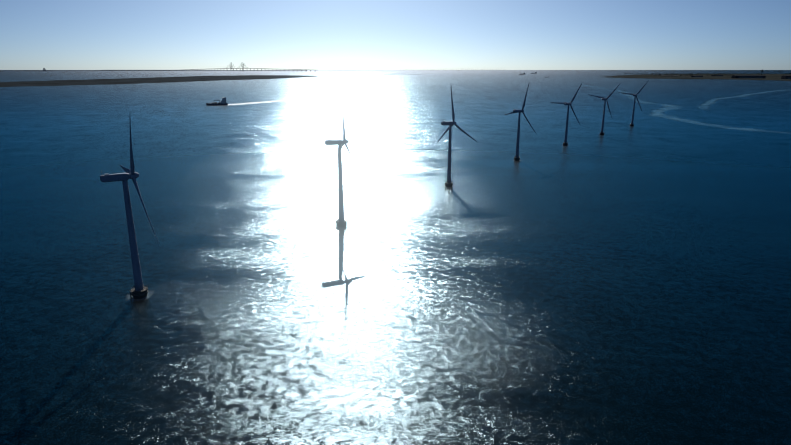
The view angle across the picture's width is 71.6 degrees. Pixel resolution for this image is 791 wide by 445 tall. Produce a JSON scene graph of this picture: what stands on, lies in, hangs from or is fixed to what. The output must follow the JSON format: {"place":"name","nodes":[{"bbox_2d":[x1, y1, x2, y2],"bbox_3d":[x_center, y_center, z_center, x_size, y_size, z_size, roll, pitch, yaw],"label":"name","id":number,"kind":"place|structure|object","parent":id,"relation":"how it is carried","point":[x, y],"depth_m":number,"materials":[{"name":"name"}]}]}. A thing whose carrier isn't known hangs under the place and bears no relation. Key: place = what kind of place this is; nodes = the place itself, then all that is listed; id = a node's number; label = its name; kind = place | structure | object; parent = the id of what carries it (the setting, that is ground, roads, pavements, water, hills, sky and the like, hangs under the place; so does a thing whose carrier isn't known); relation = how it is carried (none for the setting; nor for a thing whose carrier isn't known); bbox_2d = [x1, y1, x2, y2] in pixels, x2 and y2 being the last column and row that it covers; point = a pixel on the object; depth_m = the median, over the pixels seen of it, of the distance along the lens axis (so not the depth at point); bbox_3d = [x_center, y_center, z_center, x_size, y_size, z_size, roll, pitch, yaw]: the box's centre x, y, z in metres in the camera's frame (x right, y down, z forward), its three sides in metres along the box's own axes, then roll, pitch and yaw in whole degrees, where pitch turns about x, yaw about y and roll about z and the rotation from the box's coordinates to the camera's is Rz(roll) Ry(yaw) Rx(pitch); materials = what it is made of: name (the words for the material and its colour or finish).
{"place":"outdoors","nodes":[
{"label":"outdoors","id":0,"kind":"place"},
{"bbox_2d":[0,70,306,70],"bbox_3d":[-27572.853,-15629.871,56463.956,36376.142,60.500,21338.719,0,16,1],"label":"swedish coast","id":1,"kind":"structure","parent":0,"point":[147,70],"depth_m":49685.61},
{"bbox_2d":[0,75,317,86],"bbox_3d":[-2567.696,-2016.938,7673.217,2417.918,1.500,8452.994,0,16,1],"label":"land","id":2,"kind":"structure","parent":0,"point":[119,81],"depth_m":6034.69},
{"bbox_2d":[169,62,310,71],"bbox_3d":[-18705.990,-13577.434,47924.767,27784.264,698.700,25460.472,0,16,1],"label":"bridge","id":3,"kind":"structure","parent":0,"point":[243,69],"depth_m":41502.92,"materials":[{"name":"concrete"}]},
{"bbox_2d":[0,70,790,444],"bbox_3d":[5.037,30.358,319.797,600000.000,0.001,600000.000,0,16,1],"label":"sea","id":4,"kind":"structure","parent":0,"point":[620,282],"depth_m":341.63,"materials":[{"name":"liquid"}]},
{"bbox_2d":[100,120,157,298],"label":"wind turbine","id":5,"kind":"object","parent":4,"relation":"on","point":[139,290],"depth_m":276.75,"materials":[{"name":"paint"}]},
{"bbox_2d":[206,97,227,105],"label":"cargo ship","id":6,"kind":"object","parent":4,"relation":"on","point":[223,102],"depth_m":1832.32,"materials":[{"name":"black metal"}]},
{"bbox_2d":[228,95,360,104],"bbox_3d":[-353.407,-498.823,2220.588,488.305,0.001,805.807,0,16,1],"label":"boat wake","id":7,"kind":"object","parent":4,"relation":"on","point":[270,101],"depth_m":1998.97,"materials":[{"name":"white liquid"}]},
{"bbox_2d":[325,100,361,226],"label":"wind turbine","id":8,"kind":"object","parent":4,"relation":"on","point":[341,221],"depth_m":406.29,"materials":[{"name":"paint"}]},
{"bbox_2d":[439,88,476,186],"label":"wind turbine","id":9,"kind":"object","parent":4,"relation":"on","point":[449,183],"depth_m":546.83,"materials":[{"name":"paint"}]},
{"bbox_2d":[505,84,535,160],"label":"wind turbine","id":10,"kind":"object","parent":4,"relation":"on","point":[517,157],"depth_m":708.32,"materials":[{"name":"paint"}]},
{"bbox_2d":[551,84,581,145],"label":"wind turbine","id":11,"kind":"object","parent":4,"relation":"on","point":[565,143],"depth_m":852.75,"materials":[{"name":"paint"}]},
{"bbox_2d":[588,84,619,134],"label":"wind turbine","id":12,"kind":"object","parent":4,"relation":"on","point":[602,126],"depth_m":993.36,"materials":[{"name":"paint"}]},
{"bbox_2d":[623,80,648,125],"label":"wind turbine","id":13,"kind":"object","parent":4,"relation":"on","point":[635,98],"depth_m":1147.96,"materials":[{"name":"paint"}]},
{"bbox_2d":[579,84,778,132],"bbox_3d":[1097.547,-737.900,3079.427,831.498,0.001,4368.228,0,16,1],"label":"foam streak","id":14,"kind":"object","parent":4,"relation":"on","point":[679,118],"depth_m":1463.13,"materials":[{"name":"white liquid"}]},
{"bbox_2d":[699,90,786,109],"bbox_3d":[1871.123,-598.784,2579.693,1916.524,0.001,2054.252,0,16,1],"label":"foam streak","id":15,"kind":"object","parent":4,"relation":"on","point":[725,98],"depth_m":2200.57,"materials":[{"name":"white liquid"}]},
{"bbox_2d":[0,0,790,69],"label":"sky","id":16,"kind":"structure","parent":0,"point":[35,34],"materials":[{"name":"blue"}]},
{"bbox_2d":[605,74,790,80],"bbox_3d":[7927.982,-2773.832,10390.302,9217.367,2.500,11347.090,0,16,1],"label":"land","id":17,"kind":"structure","parent":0,"point":[776,77],"depth_m":9520.41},
{"bbox_2d":[624,73,790,73],"bbox_3d":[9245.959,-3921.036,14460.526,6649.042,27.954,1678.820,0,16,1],"label":"amager treeline","id":18,"kind":"object","parent":17,"relation":"on","point":[698,73],"depth_m":14662.88,"materials":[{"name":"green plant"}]},
{"bbox_2d":[731,75,765,77],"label":"airport hangar","id":19,"kind":"structure","parent":17,"relation":"on","point":[748,76],"depth_m":7452.28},
{"bbox_2d":[781,75,790,78],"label":"airport hangar","id":20,"kind":"structure","parent":17,"relation":"on","point":[786,77],"depth_m":6868.83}
]}

